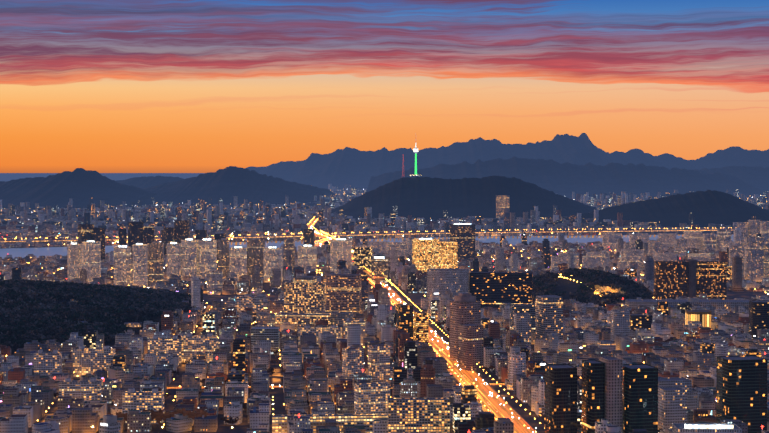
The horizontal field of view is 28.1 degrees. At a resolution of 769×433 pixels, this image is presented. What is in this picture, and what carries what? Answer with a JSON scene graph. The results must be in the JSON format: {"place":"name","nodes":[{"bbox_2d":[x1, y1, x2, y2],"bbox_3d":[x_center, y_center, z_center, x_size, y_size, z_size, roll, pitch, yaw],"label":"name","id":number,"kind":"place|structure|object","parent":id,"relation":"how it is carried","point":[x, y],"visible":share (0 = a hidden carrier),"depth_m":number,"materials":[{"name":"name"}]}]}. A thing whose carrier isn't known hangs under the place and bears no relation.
{"place":"outdoors","nodes":[
{"label":"outdoors","id":0,"kind":"place"},
{"bbox_2d":[0,168,155,209],"bbox_3d":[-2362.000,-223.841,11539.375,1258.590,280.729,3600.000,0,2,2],"label":"mountain","id":1,"kind":"structure","parent":0,"point":[80,186],"depth_m":10909.55,"materials":[{"name":"blue stone"}]},
{"bbox_2d":[1,289,160,354],"bbox_3d":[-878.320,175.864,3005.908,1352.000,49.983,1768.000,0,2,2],"label":"hill","id":2,"kind":"structure","parent":0,"point":[110,344],"depth_m":2763.11,"materials":[{"name":"plant"}]},
{"bbox_2d":[0,279,193,350],"bbox_3d":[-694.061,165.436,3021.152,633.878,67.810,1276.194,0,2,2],"label":"hill trees","id":3,"kind":"object","parent":2,"relation":"on","point":[101,307],"visible":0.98,"depth_m":2825.21,"materials":[{"name":"plant"}]},
{"bbox_2d":[116,176,182,188],"bbox_3d":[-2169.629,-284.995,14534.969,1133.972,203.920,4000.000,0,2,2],"label":"mountain","id":4,"kind":"structure","parent":0,"point":[144,182],"depth_m":14185.59,"materials":[{"name":"blue stone"}]},
{"bbox_2d":[126,166,336,208],"bbox_3d":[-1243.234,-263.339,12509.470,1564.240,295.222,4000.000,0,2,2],"label":"mountain","id":5,"kind":"structure","parent":0,"point":[227,184],"depth_m":11703.12,"materials":[{"name":"blue stone"}]},
{"bbox_2d":[167,383,504,388],"bbox_3d":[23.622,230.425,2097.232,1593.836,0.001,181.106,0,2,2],"label":"cross road","id":6,"kind":"structure","parent":0,"point":[329,386],"depth_m":2085.70,"materials":[{"name":"asphalt"}]},
{"bbox_2d":[0,234,733,258],"bbox_3d":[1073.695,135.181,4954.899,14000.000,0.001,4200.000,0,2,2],"label":"river","id":7,"kind":"structure","parent":0,"point":[37,252],"depth_m":5977.88,"materials":[{"name":"blue liquid"}]},
{"bbox_2d":[231,234,731,244],"bbox_3d":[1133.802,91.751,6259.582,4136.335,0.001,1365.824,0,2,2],"label":"river reflections","id":8,"kind":"object","parent":7,"relation":"on","point":[475,237],"visible":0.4,"depth_m":6391.35,"materials":[{"name":"liquid"}]},
{"bbox_2d":[0,173,768,432],"bbox_3d":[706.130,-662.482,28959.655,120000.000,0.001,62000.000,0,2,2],"label":"ground","id":9,"kind":"structure","parent":0,"point":[528,415],"depth_m":2382.42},
{"bbox_2d":[107,408,207,427],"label":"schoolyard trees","id":10,"kind":"object","parent":9,"relation":"on","point":[158,416],"visible":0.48,"depth_m":1753.34,"materials":[{"name":"plant"}]},
{"bbox_2d":[310,222,384,282],"bbox_3d":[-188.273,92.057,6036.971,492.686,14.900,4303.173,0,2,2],"label":"expressway deck","id":11,"kind":"structure","parent":9,"relation":"on","point":[377,280],"depth_m":3954.10,"materials":[{"name":"grey concrete"}]},
{"bbox_2d":[308,219,383,277],"bbox_3d":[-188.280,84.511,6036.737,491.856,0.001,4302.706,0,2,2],"label":"expressway","id":12,"kind":"structure","parent":11,"relation":"on","point":[368,272],"depth_m":5995.90,"materials":[{"name":"yellow"}]},
{"bbox_2d":[4,229,734,245],"bbox_3d":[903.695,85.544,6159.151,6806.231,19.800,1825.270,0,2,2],"label":"bridge","id":13,"kind":"structure","parent":9,"relation":"on","point":[441,235],"depth_m":6364.09,"materials":[{"name":"grey concrete"}]},
{"bbox_2d":[0,304,744,431],"bbox_3d":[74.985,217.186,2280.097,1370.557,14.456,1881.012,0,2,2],"label":"street trees","id":14,"kind":"object","parent":9,"relation":"on","point":[231,420],"visible":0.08,"depth_m":2177.89,"materials":[{"name":"plant"}]},
{"bbox_2d":[0,184,768,432],"bbox_3d":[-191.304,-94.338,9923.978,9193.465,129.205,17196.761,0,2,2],"label":"city buildings","id":15,"kind":"structure","parent":9,"relation":"on","point":[620,389],"depth_m":2586.23,"materials":[{"name":"grey concrete"}]},
{"bbox_2d":[0,230,764,432],"bbox_3d":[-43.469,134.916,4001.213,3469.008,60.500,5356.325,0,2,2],"label":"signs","id":16,"kind":"object","parent":15,"relation":"attached to","point":[541,364],"visible":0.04,"depth_m":2448.20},
{"bbox_2d":[1,189,768,432],"bbox_3d":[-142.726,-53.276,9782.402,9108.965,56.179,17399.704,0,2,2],"label":"city lights","id":17,"kind":"object","parent":9,"relation":"on","point":[371,287],"visible":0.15,"depth_m":3890.09},
{"bbox_2d":[410,174,509,217],"bbox_3d":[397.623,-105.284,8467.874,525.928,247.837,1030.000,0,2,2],"label":"namsan buildings","id":18,"kind":"structure","parent":9,"relation":"on","point":[502,202],"depth_m":7948.31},
{"bbox_2d":[331,175,596,220],"bbox_3d":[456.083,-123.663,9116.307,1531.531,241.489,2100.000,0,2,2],"label":"hill","id":19,"kind":"structure","parent":9,"relation":"on","point":[426,198],"depth_m":8553.83,"materials":[{"name":"black plant"}]},
{"bbox_2d":[413,144,417,173],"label":"tower","id":20,"kind":"structure","parent":19,"relation":"on","point":[415,150],"depth_m":8962.21,"materials":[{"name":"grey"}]},
{"bbox_2d":[244,133,768,189],"bbox_3d":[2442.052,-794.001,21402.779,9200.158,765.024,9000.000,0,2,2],"label":"mountain range","id":21,"kind":"structure","parent":9,"relation":"on","point":[354,168],"depth_m":20789.70,"materials":[{"name":"blue stone"}]},
{"bbox_2d":[366,156,762,198],"bbox_3d":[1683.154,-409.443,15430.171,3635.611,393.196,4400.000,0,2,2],"label":"mountain ridge","id":22,"kind":"structure","parent":9,"relation":"on","point":[566,179],"depth_m":14734.63,"materials":[{"name":"blue stone"}]},
{"bbox_2d":[694,166,768,192],"bbox_3d":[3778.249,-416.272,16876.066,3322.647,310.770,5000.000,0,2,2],"label":"mountain foothills","id":23,"kind":"structure","parent":9,"relation":"on","point":[757,177],"depth_m":16318.44,"materials":[{"name":"blue stone"}]},
{"bbox_2d":[0,0,768,172],"label":"sky","id":24,"kind":"structure","parent":0,"point":[101,86],"materials":[{"name":"orange"}]},
{"bbox_2d":[320,233,537,432],"bbox_3d":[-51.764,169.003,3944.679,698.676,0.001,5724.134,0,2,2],"label":"road","id":25,"kind":"structure","parent":0,"point":[518,420],"depth_m":2104.67,"materials":[{"name":"asphalt"}]},
{"bbox_2d":[532,276,652,306],"bbox_3d":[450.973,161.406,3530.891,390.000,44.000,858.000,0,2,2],"label":"hill","id":26,"kind":"structure","parent":0,"point":[568,285],"depth_m":3397.51,"materials":[{"name":"plant"}]},
{"bbox_2d":[532,267,653,305],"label":"hill trees","id":27,"kind":"object","parent":26,"relation":"on","point":[620,288],"visible":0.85,"depth_m":3357.41,"materials":[{"name":"plant"}]},
{"bbox_2d":[585,190,768,227],"bbox_3d":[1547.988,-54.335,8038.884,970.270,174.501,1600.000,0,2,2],"label":"hill","id":28,"kind":"structure","parent":0,"point":[710,206],"depth_m":7632.84,"materials":[{"name":"plant"}]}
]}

